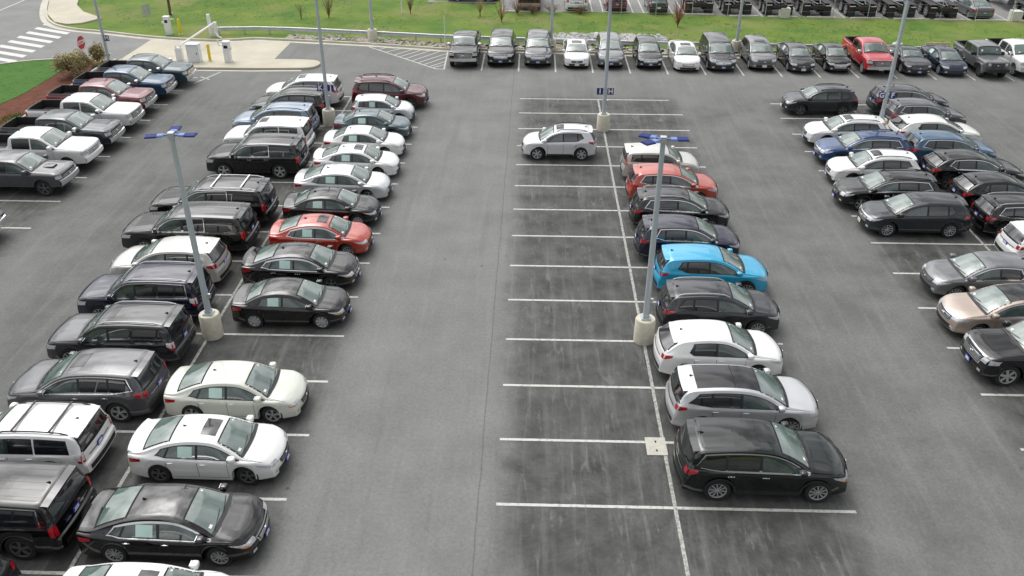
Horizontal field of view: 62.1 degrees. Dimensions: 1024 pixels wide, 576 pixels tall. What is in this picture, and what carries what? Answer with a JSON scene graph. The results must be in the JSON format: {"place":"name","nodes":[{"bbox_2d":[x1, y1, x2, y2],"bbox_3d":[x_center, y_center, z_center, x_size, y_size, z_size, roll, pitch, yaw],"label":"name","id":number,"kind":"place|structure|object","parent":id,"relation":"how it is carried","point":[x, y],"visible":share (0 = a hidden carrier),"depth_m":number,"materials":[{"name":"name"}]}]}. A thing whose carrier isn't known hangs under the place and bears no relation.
{"place":"outdoors","nodes":[
{"label":"outdoors","id":0,"kind":"place"},
{"bbox_2d":[0,59,65,103],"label":"lawn","id":1,"kind":"structure","parent":0,"point":[28,67],"depth_m":57.93,"materials":[{"name":"green plant"}]},
{"bbox_2d":[47,0,101,24],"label":"sidewalk","id":2,"kind":"structure","parent":0,"point":[67,12],"depth_m":73.17,"materials":[{"name":"concrete"}]},
{"bbox_2d":[0,0,149,62],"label":"road","id":3,"kind":"structure","parent":0,"point":[22,18],"depth_m":66.78,"materials":[{"name":"grey asphalt"}]},
{"bbox_2d":[0,0,69,61],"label":"road markings","id":4,"kind":"object","parent":3,"relation":"on","point":[27,44],"visible":1,"depth_m":65.70,"materials":[{"name":"paint"}]},
{"bbox_2d":[122,40,289,58],"bbox_3d":[-22.789,-17.934,64.164,11.150,0.100,6.120,1,31,1],"label":"concrete apron","id":5,"kind":"object","parent":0,"point":[256,50],"visible":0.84,"depth_m":64.14,"materials":[{"name":"beige concrete"}]},
{"bbox_2d":[0,43,1023,575],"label":"parking lot","id":6,"kind":"structure","parent":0,"point":[404,461],"depth_m":30.60,"materials":[{"name":"grey asphalt"}]},
{"bbox_2d":[0,150,78,195],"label":"pickup truck","id":7,"kind":"object","parent":6,"relation":"on","point":[45,174],"visible":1,"depth_m":41.03,"materials":[{"name":"grey paint"}]},
{"bbox_2d":[0,461,96,559],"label":"sport utility vehicle","id":8,"kind":"object","parent":6,"relation":"on","point":[44,506],"visible":0.92,"depth_m":21.75,"materials":[{"name":"black paint"}]},
{"bbox_2d":[0,126,103,167],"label":"pickup truck","id":9,"kind":"object","parent":6,"relation":"on","point":[54,143],"visible":0.84,"depth_m":43.46,"materials":[{"name":"white paint"}]},
{"bbox_2d":[0,400,116,473],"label":"sport utility vehicle","id":10,"kind":"object","parent":6,"relation":"on","point":[80,436],"visible":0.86,"depth_m":24.08,"materials":[{"name":"white paint"}]},
{"bbox_2d":[0,109,125,144],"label":"pickup truck","id":11,"kind":"object","parent":6,"relation":"on","point":[81,123],"visible":0.62,"depth_m":45.92,"materials":[{"name":"paint"}]},
{"bbox_2d":[25,92,144,125],"bbox_3d":[-24.609,-10.197,49.101,6.200,1.954,2.438,1,31,1],"label":"pickup truck","id":12,"kind":"object","parent":6,"relation":"on","point":[99,105],"visible":0.71,"depth_m":48.40,"materials":[{"name":"white paint"}]},
{"bbox_2d":[7,348,170,421],"bbox_3d":[-13.558,2.970,27.136,4.820,1.769,2.291,1,31,1],"label":"sport utility vehicle","id":13,"kind":"object","parent":6,"relation":"on","point":[121,384],"visible":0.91,"depth_m":26.41,"materials":[{"name":"grey paint"}]},
{"bbox_2d":[46,78,157,108],"bbox_3d":[-24.808,-11.634,51.523,6.100,1.955,2.438,1,31,2],"label":"pickup truck","id":14,"kind":"object","parent":6,"relation":"on","point":[144,97],"visible":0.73,"depth_m":50.88,"materials":[{"name":"paint"}]},
{"bbox_2d":[46,301,196,361],"bbox_3d":[-13.580,1.554,29.483,4.710,1.812,2.330,1,31,1],"label":"sport utility vehicle","id":15,"kind":"object","parent":6,"relation":"on","point":[166,331],"visible":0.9,"depth_m":28.74,"materials":[{"name":"grey paint"}]},
{"bbox_2d":[72,65,177,100],"bbox_3d":[-24.531,-13.075,53.958,6.050,1.955,2.439,1,31,1],"label":"pickup truck","id":16,"kind":"object","parent":6,"relation":"on","point":[139,76],"visible":0.69,"depth_m":53.24,"materials":[{"name":"paint"}]},
{"bbox_2d":[63,560,228,575],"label":"sedan","id":17,"kind":"object","parent":6,"relation":"on","point":[130,569],"visible":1,"depth_m":20.14,"materials":[{"name":"white paint"}]},
{"bbox_2d":[77,261,215,317],"bbox_3d":[-13.732,0.115,31.842,4.760,1.881,2.305,1,31,1],"label":"sport utility vehicle","id":18,"kind":"object","parent":6,"relation":"on","point":[171,281],"visible":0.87,"depth_m":31.05,"materials":[{"name":"blue paint"}]},
{"bbox_2d":[96,53,196,88],"bbox_3d":[-24.133,-14.427,56.241,6.050,1.955,2.439,1,31,1],"label":"pickup truck","id":19,"kind":"object","parent":6,"relation":"on","point":[179,71],"visible":0.67,"depth_m":55.56,"materials":[{"name":"teal paint"}]},
{"bbox_2d":[110,236,231,282],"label":"sport utility vehicle","id":20,"kind":"object","parent":6,"relation":"on","point":[215,256],"visible":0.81,"depth_m":33.53,"materials":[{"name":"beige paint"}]},
{"bbox_2d":[76,483,269,565],"bbox_3d":[-8.794,6.039,22.250,4.747,1.501,2.082,1,31,1],"label":"sedan","id":21,"kind":"object","parent":6,"relation":"on","point":[221,526],"visible":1,"depth_m":21.68,"materials":[{"name":"black paint"}]},
{"bbox_2d":[144,126,223,340],"bbox_3d":[-10.863,-1.720,29.191,1.604,7.760,1.178,1,31,1],"label":"lamp post","id":22,"kind":"object","parent":6,"relation":"on","point":[211,326],"visible":1,"depth_m":29.26,"materials":[{"name":"metal"}]},
{"bbox_2d":[121,201,260,251],"bbox_3d":[-13.799,-2.632,36.463,5.580,1.895,2.450,1,31,1],"label":"sport utility vehicle","id":23,"kind":"object","parent":6,"relation":"on","point":[233,226],"visible":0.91,"depth_m":35.64,"materials":[{"name":"paint"}]},
{"bbox_2d":[127,414,289,484],"bbox_3d":[-8.776,4.559,24.766,4.467,1.483,2.032,1,31,2],"label":"sedan","id":24,"kind":"object","parent":6,"relation":"on","point":[247,451],"visible":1,"depth_m":24.20,"materials":[{"name":"white paint"}]},
{"bbox_2d":[149,174,278,221],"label":"sport utility vehicle","id":25,"kind":"object","parent":6,"relation":"on","point":[259,194],"visible":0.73,"depth_m":38.02,"materials":[{"name":"paint"}]},
{"bbox_2d":[118,59,319,69],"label":"median island","id":26,"kind":"structure","parent":6,"relation":"on","point":[262,64],"depth_m":60.29,"materials":[{"name":"concrete"}]},
{"bbox_2d":[163,360,308,422],"bbox_3d":[-8.728,3.178,27.096,4.385,1.484,2.032,1,31,1],"label":"sedan","id":27,"kind":"object","parent":6,"relation":"on","point":[270,393],"visible":0.97,"depth_m":26.50,"materials":[{"name":"beige paint"}]},
{"bbox_2d":[206,133,309,178],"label":"sport utility vehicle","id":28,"kind":"object","parent":6,"relation":"on","point":[280,155],"visible":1,"depth_m":42.83,"materials":[{"name":"black paint"}]},
{"bbox_2d":[223,116,315,149],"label":"sport utility vehicle","id":29,"kind":"object","parent":6,"relation":"on","point":[302,125],"visible":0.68,"depth_m":45.24,"materials":[{"name":"white paint"}]},
{"bbox_2d":[232,100,319,131],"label":"sport utility vehicle","id":30,"kind":"object","parent":6,"relation":"on","point":[287,108],"visible":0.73,"depth_m":47.67,"materials":[{"name":"paint"}]},
{"bbox_2d":[249,85,331,117],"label":"sport utility vehicle","id":31,"kind":"object","parent":6,"relation":"on","point":[314,96],"visible":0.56,"depth_m":49.91,"materials":[{"name":"paint"}]},
{"bbox_2d":[231,277,351,328],"bbox_3d":[-8.201,0.465,31.734,4.347,1.425,2.044,1,31,1],"label":"sedan","id":32,"kind":"object","parent":6,"relation":"on","point":[289,301],"visible":1,"depth_m":31.13,"materials":[{"name":"black paint"}]},
{"bbox_2d":[241,242,360,286],"bbox_3d":[-8.427,-0.984,34.102,4.647,1.502,2.082,1,31,2],"label":"sedan","id":33,"kind":"object","parent":6,"relation":"on","point":[328,266],"visible":0.94,"depth_m":33.44,"materials":[{"name":"black paint"}]},
{"bbox_2d":[265,73,343,103],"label":"sport utility vehicle","id":34,"kind":"object","parent":6,"relation":"on","point":[316,79],"visible":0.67,"depth_m":52.37,"materials":[{"name":"white paint"}]},
{"bbox_2d":[269,213,373,254],"bbox_3d":[-8.156,-2.356,36.418,4.367,1.504,2.033,1,31,1],"label":"sedan","id":35,"kind":"object","parent":6,"relation":"on","point":[338,233],"visible":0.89,"depth_m":35.76,"materials":[{"name":"red paint"}]},
{"bbox_2d":[315,0,334,126],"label":"lamp post","id":36,"kind":"object","parent":6,"relation":"on","point":[328,113],"visible":0.97,"depth_m":48.88,"materials":[{"name":"metal"}]},
{"bbox_2d":[282,187,381,223],"bbox_3d":[-8.210,-3.791,38.873,4.447,1.469,2.044,1,31,1],"label":"sedan","id":37,"kind":"object","parent":6,"relation":"on","point":[353,205],"visible":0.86,"depth_m":38.22,"materials":[{"name":"black paint"}]},
{"bbox_2d":[293,164,391,197],"bbox_3d":[-8.182,-5.200,41.238,4.697,1.482,2.072,1,31,1],"label":"sedan","id":38,"kind":"object","parent":6,"relation":"on","point":[361,180],"visible":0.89,"depth_m":40.55,"materials":[{"name":"silver paint"}]},
{"bbox_2d":[313,143,400,174],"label":"sedan","id":39,"kind":"object","parent":6,"relation":"on","point":[376,159],"visible":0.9,"depth_m":42.92,"materials":[{"name":"white paint"}]},
{"bbox_2d":[323,125,406,154],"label":"sedan","id":40,"kind":"object","parent":6,"relation":"on","point":[383,139],"visible":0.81,"depth_m":45.30,"materials":[{"name":"white paint"}]},
{"bbox_2d":[333,108,412,135],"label":"sedan","id":41,"kind":"object","parent":6,"relation":"on","point":[388,121],"visible":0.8,"depth_m":47.65,"materials":[{"name":"paint"}]},
{"bbox_2d":[351,93,415,118],"bbox_3d":[-7.670,-10.778,50.668,3.797,1.468,1.969,1,31,1],"label":"hatchback","id":42,"kind":"object","parent":6,"relation":"on","point":[389,103],"visible":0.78,"depth_m":49.99,"materials":[{"name":"paint"}]},
{"bbox_2d":[352,73,428,108],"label":"sport utility vehicle","id":43,"kind":"object","parent":6,"relation":"on","point":[414,95],"visible":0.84,"depth_m":52.06,"materials":[{"name":"red paint"}]},
{"bbox_2d":[447,30,480,65],"bbox_3d":[-3.376,-17.652,61.824,2.440,1.947,5.700,1,31,1],"label":"pickup truck","id":44,"kind":"object","parent":6,"relation":"on","point":[465,45],"visible":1,"depth_m":60.37,"materials":[{"name":"paint"}]},
{"bbox_2d":[485,28,516,63],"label":"sport utility vehicle","id":45,"kind":"object","parent":6,"relation":"on","point":[501,46],"visible":1,"depth_m":60.80,"materials":[{"name":"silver paint"}]},
{"bbox_2d":[0,47,1023,575],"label":"parking lines","id":46,"kind":"object","parent":6,"relation":"on","point":[552,339],"visible":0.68,"depth_m":30.94,"materials":[{"name":"paint"}]},
{"bbox_2d":[67,96,990,575],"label":"parking lines","id":47,"kind":"object","parent":6,"relation":"on","point":[687,572],"visible":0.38,"depth_m":29.15,"materials":[{"name":"paint"}]},
{"bbox_2d":[522,28,553,64],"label":"sport utility vehicle","id":48,"kind":"object","parent":6,"relation":"on","point":[538,46],"visible":1,"depth_m":60.67,"materials":[{"name":"grey paint"}]},
{"bbox_2d":[521,122,596,160],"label":"sport utility vehicle","id":49,"kind":"object","parent":6,"relation":"on","point":[570,139],"visible":1,"depth_m":45.14,"materials":[{"name":"paint"}]},
{"bbox_2d":[562,38,590,65],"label":"sedan","id":50,"kind":"object","parent":6,"relation":"on","point":[575,51],"visible":1,"depth_m":60.39,"materials":[{"name":"white paint"}]},
{"bbox_2d":[597,0,613,131],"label":"lamp post","id":51,"kind":"object","parent":6,"relation":"on","point":[603,120],"visible":1,"depth_m":48.30,"materials":[{"name":"metal"}]},
{"bbox_2d":[595,31,625,65],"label":"sport utility vehicle","id":52,"kind":"object","parent":6,"relation":"on","point":[616,53],"visible":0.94,"depth_m":60.47,"materials":[{"name":"paint"}]},
{"bbox_2d":[632,35,663,66],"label":"sport utility vehicle","id":53,"kind":"object","parent":6,"relation":"on","point":[646,51],"visible":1,"depth_m":60.28,"materials":[{"name":"black paint"}]},
{"bbox_2d":[620,142,699,176],"bbox_3d":[7.556,-6.481,43.355,4.043,1.629,2.178,1,31,1],"label":"hatchback","id":54,"kind":"object","parent":6,"relation":"on","point":[635,153],"visible":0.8,"depth_m":42.62,"materials":[{"name":"beige paint"}]},
{"bbox_2d":[633,133,688,345],"bbox_3d":[4.785,-1.434,28.809,1.573,7.760,1.084,1,31,1],"label":"lamp post","id":55,"kind":"object","parent":6,"relation":"on","point":[644,327],"visible":1,"depth_m":29.02,"materials":[{"name":"metal"}]},
{"bbox_2d":[625,163,717,198],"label":"sport utility vehicle","id":56,"kind":"object","parent":6,"relation":"on","point":[641,174],"visible":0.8,"depth_m":40.23,"materials":[{"name":"paint"}]},
{"bbox_2d":[629,185,729,225],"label":"sport utility vehicle","id":57,"kind":"object","parent":6,"relation":"on","point":[682,200],"visible":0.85,"depth_m":37.78,"materials":[{"name":"black paint"}]},
{"bbox_2d":[667,40,700,69],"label":"sedan","id":58,"kind":"object","parent":6,"relation":"on","point":[683,54],"visible":1,"depth_m":59.83,"materials":[{"name":"white paint"}]},
{"bbox_2d":[633,214,739,256],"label":"sport utility vehicle","id":59,"kind":"object","parent":6,"relation":"on","point":[677,228],"visible":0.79,"depth_m":35.35,"materials":[{"name":"black paint"}]},
{"bbox_2d":[653,243,768,290],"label":"sport utility vehicle","id":60,"kind":"object","parent":6,"relation":"on","point":[671,261],"visible":0.79,"depth_m":32.96,"materials":[{"name":"paint"}]},
{"bbox_2d":[698,32,737,68],"bbox_3d":[14.767,-17.035,61.088,2.336,1.755,5.210,1,31,1],"label":"minivan","id":61,"kind":"object","parent":6,"relation":"on","point":[716,50],"visible":0.96,"depth_m":59.90,"materials":[{"name":"grey paint"}]},
{"bbox_2d":[653,319,782,374],"bbox_3d":[7.046,2.039,28.998,4.385,1.606,2.106,1,31,1],"label":"sport utility vehicle","id":62,"kind":"object","parent":6,"relation":"on","point":[692,341],"visible":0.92,"depth_m":28.31,"materials":[{"name":"white paint"}]},
{"bbox_2d":[656,277,779,332],"bbox_3d":[7.622,0.615,31.345,4.530,1.669,2.122,1,31,1],"label":"sport utility vehicle","id":63,"kind":"object","parent":6,"relation":"on","point":[686,298],"visible":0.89,"depth_m":30.64,"materials":[{"name":"grey paint"}]},
{"bbox_2d":[664,364,818,429],"bbox_3d":[7.204,3.401,26.631,4.725,1.677,2.152,1,31,1],"label":"sport utility vehicle","id":64,"kind":"object","parent":6,"relation":"on","point":[709,390],"visible":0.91,"depth_m":25.93,"materials":[{"name":"silver paint"}]},
{"bbox_2d":[739,34,776,68],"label":"sport utility vehicle","id":65,"kind":"object","parent":6,"relation":"on","point":[756,51],"visible":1,"depth_m":60.12,"materials":[{"name":"paint"}]},
{"bbox_2d":[672,417,847,502],"bbox_3d":[7.091,4.777,24.247,4.865,1.739,2.286,1,31,1],"label":"sport utility vehicle","id":66,"kind":"object","parent":6,"relation":"on","point":[716,458],"visible":1,"depth_m":23.58,"materials":[{"name":"paint"}]},
{"bbox_2d":[776,41,814,70],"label":"sedan","id":67,"kind":"object","parent":6,"relation":"on","point":[795,56],"visible":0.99,"depth_m":59.69,"materials":[{"name":"grey paint"}]},
{"bbox_2d":[780,83,857,115],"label":"utility vehicle","id":68,"kind":"object","parent":6,"relation":"on","point":[838,99],"visible":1,"depth_m":51.42,"materials":[{"name":"paint"}]},
{"bbox_2d":[812,42,851,70],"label":"sedan","id":69,"kind":"object","parent":6,"relation":"on","point":[831,56],"visible":0.98,"depth_m":59.77,"materials":[{"name":"black paint"}]},
{"bbox_2d":[802,113,886,142],"bbox_3d":[18.533,-8.829,47.418,4.533,1.599,2.058,1,31,1],"label":"hatchback","id":70,"kind":"object","parent":6,"relation":"on","point":[826,127],"visible":0.65,"depth_m":46.77,"materials":[{"name":"white paint"}]},
{"bbox_2d":[813,129,910,160],"bbox_3d":[18.558,-7.510,45.192,4.881,1.599,2.099,1,31,1],"label":"station wagon","id":71,"kind":"object","parent":6,"relation":"on","point":[841,144],"visible":0.72,"depth_m":44.53,"materials":[{"name":"blue paint"}]},
{"bbox_2d":[841,36,895,73],"bbox_3d":[25.381,-16.815,60.588,2.439,1.955,6.050,1,31,2],"label":"pickup truck","id":72,"kind":"object","parent":6,"relation":"on","point":[869,53],"visible":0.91,"depth_m":59.28,"materials":[{"name":"paint"}]},
{"bbox_2d":[824,148,920,180],"bbox_3d":[18.142,-6.122,42.847,4.533,1.599,2.058,1,31,2],"label":"hatchback","id":73,"kind":"object","parent":6,"relation":"on","point":[868,161],"visible":0.68,"depth_m":42.21,"materials":[{"name":"white paint"}]},
{"bbox_2d":[832,168,941,210],"bbox_3d":[17.824,-4.753,40.535,4.881,1.599,2.099,1,31,1],"label":"station wagon","id":74,"kind":"object","parent":6,"relation":"on","point":[856,192],"visible":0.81,"depth_m":39.89,"materials":[{"name":"black paint"}]},
{"bbox_2d":[878,0,909,125],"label":"lamp post","id":75,"kind":"object","parent":6,"relation":"on","point":[885,95],"visible":0.79,"depth_m":47.24,"materials":[{"name":"metal"}]},
{"bbox_2d":[866,84,948,111],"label":"sport utility vehicle","id":76,"kind":"object","parent":6,"relation":"on","point":[874,102],"visible":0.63,"depth_m":51.23,"materials":[{"name":"paint"}]},
{"bbox_2d":[887,44,931,73],"bbox_3d":[28.092,-16.380,60.400,2.114,1.415,4.867,1,31,1],"label":"coupe","id":77,"kind":"object","parent":6,"relation":"on","point":[912,59],"visible":0.84,"depth_m":59.24,"materials":[{"name":"grey paint"}]},
{"bbox_2d":[857,191,970,237],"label":"sport utility vehicle","id":78,"kind":"object","parent":6,"relation":"on","point":[945,214],"visible":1,"depth_m":37.54,"materials":[{"name":"paint"}]},
{"bbox_2d":[879,97,965,123],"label":"sport utility vehicle","id":79,"kind":"object","parent":6,"relation":"on","point":[903,106],"visible":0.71,"depth_m":48.78,"materials":[{"name":"grey paint"}]},
{"bbox_2d":[886,114,981,140],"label":"sport utility vehicle","id":80,"kind":"object","parent":6,"relation":"on","point":[905,124],"visible":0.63,"depth_m":46.53,"materials":[{"name":"paint"}]},
{"bbox_2d":[920,45,967,74],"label":"sedan","id":81,"kind":"object","parent":6,"relation":"on","point":[944,59],"visible":0.91,"depth_m":59.14,"materials":[{"name":"paint"}]},
{"bbox_2d":[905,130,996,163],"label":"sport utility vehicle","id":82,"kind":"object","parent":6,"relation":"on","point":[921,143],"visible":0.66,"depth_m":44.23,"materials":[{"name":"paint"}]},
{"bbox_2d":[919,251,1023,295],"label":"sedan","id":83,"kind":"object","parent":6,"relation":"on","point":[977,270],"visible":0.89,"depth_m":32.90,"materials":[{"name":"paint"}]},
{"bbox_2d":[919,149,1023,189],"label":"sport utility vehicle","id":84,"kind":"object","parent":6,"relation":"on","point":[944,167],"visible":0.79,"depth_m":41.94,"materials":[{"name":"black paint"}]},
{"bbox_2d":[936,283,1023,333],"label":"sedan","id":85,"kind":"object","parent":6,"relation":"on","point":[994,306],"visible":0.86,"depth_m":30.68,"materials":[{"name":"brown paint"}]},
{"bbox_2d":[953,40,1010,76],"bbox_3d":[33.096,-16.373,59.983,2.280,1.860,5.650,1,31,1],"label":"pickup truck","id":86,"kind":"object","parent":6,"relation":"on","point":[982,57],"visible":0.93,"depth_m":58.86,"materials":[{"name":"paint"}]},
{"bbox_2d":[946,171,1023,208],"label":"sport utility vehicle","id":87,"kind":"object","parent":6,"relation":"on","point":[970,188],"visible":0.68,"depth_m":39.54,"materials":[{"name":"black paint"}]},
{"bbox_2d":[960,319,1023,385],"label":"sport utility vehicle","id":88,"kind":"object","parent":6,"relation":"on","point":[996,355],"visible":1,"depth_m":28.44,"materials":[{"name":"black paint"}]},
{"bbox_2d":[968,192,1023,237],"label":"sport utility vehicle","id":89,"kind":"object","parent":6,"relation":"on","point":[995,213],"visible":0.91,"depth_m":37.44,"materials":[{"name":"black paint"}]},
{"bbox_2d":[985,37,1023,75],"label":"pickup truck","id":90,"kind":"object","parent":6,"relation":"on","point":[1012,49],"visible":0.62,"depth_m":59.15,"materials":[{"name":"white paint"}]},
{"bbox_2d":[994,220,1023,254],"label":"sport utility vehicle","id":91,"kind":"object","parent":6,"relation":"on","point":[1010,237],"visible":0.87,"depth_m":35.48,"materials":[{"name":"white paint"}]},
{"bbox_2d":[47,0,1023,54],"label":"lawn","id":92,"kind":"structure","parent":0,"point":[390,10],"depth_m":71.54,"materials":[{"name":"green plant"}]},
{"bbox_2d":[286,33,811,54],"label":"riprap","id":93,"kind":"object","parent":92,"relation":"on","point":[365,39],"visible":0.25,"depth_m":65.86,"materials":[{"name":"stone"}]},
{"bbox_2d":[218,26,952,50],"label":"guardrail","id":94,"kind":"object","parent":92,"relation":"on","point":[423,35],"visible":0.42,"depth_m":66.34,"materials":[{"name":"metal"}]},
{"bbox_2d":[553,32,669,45],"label":"riprap","id":95,"kind":"object","parent":92,"relation":"on","point":[623,36],"visible":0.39,"depth_m":66.67,"materials":[{"name":"grey stone"}]},
{"bbox_2d":[265,9,845,39],"bbox_3d":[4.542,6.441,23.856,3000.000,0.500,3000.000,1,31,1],"label":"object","id":96,"kind":"structure","parent":0,"point":[839,37],"depth_m":68.60,"materials":[{"name":"green plant"}]},
{"bbox_2d":[0,60,106,126],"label":"mulch bed","id":97,"kind":"object","parent":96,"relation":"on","point":[24,101],"visible":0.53,"depth_m":54.48,"materials":[{"name":"brown soil"}]},
{"bbox_2d":[50,48,94,76],"bbox_3d":[-29.838,-15.273,57.808,2.207,1.715,3.048,1,31,1],"label":"flowering shrub","id":98,"kind":"object","parent":97,"relation":"on","point":[74,63],"visible":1,"depth_m":57.29,"materials":[{"name":"beige plant"}]},
{"bbox_2d":[39,0,967,62],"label":"gutter","id":99,"kind":"object","parent":96,"relation":"on","point":[42,15],"visible":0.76,"depth_m":66.20,"materials":[{"name":"concrete"}]},
{"bbox_2d":[45,0,964,60],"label":"kerb","id":100,"kind":"structure","parent":96,"relation":"on","point":[262,38],"depth_m":66.28,"materials":[{"name":"concrete"}]},
{"bbox_2d":[427,0,1023,20],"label":"parking lot","id":101,"kind":"structure","parent":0,"point":[1002,10],"depth_m":75.84,"materials":[{"name":"grey asphalt"}]},
{"bbox_2d":[792,0,832,15],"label":"chassis truck","id":102,"kind":"object","parent":101,"relation":"on","point":[823,7],"visible":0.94,"depth_m":73.48,"materials":[{"name":"black paint"}]},
{"bbox_2d":[834,0,877,16],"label":"chassis truck","id":103,"kind":"object","parent":101,"relation":"on","point":[850,9],"visible":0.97,"depth_m":73.32,"materials":[{"name":"white paint"}]},
{"bbox_2d":[873,0,917,16],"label":"chassis truck","id":104,"kind":"object","parent":101,"relation":"on","point":[889,6],"visible":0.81,"depth_m":73.19,"materials":[{"name":"black paint"}]},
{"bbox_2d":[910,0,959,17],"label":"chassis truck","id":105,"kind":"object","parent":101,"relation":"on","point":[949,9],"visible":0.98,"depth_m":73.09,"materials":[{"name":"black paint"}]},
{"bbox_2d":[953,0,994,17],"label":"sedan","id":106,"kind":"object","parent":101,"relation":"on","point":[968,8],"visible":0.94,"depth_m":72.91,"materials":[{"name":"paint"}]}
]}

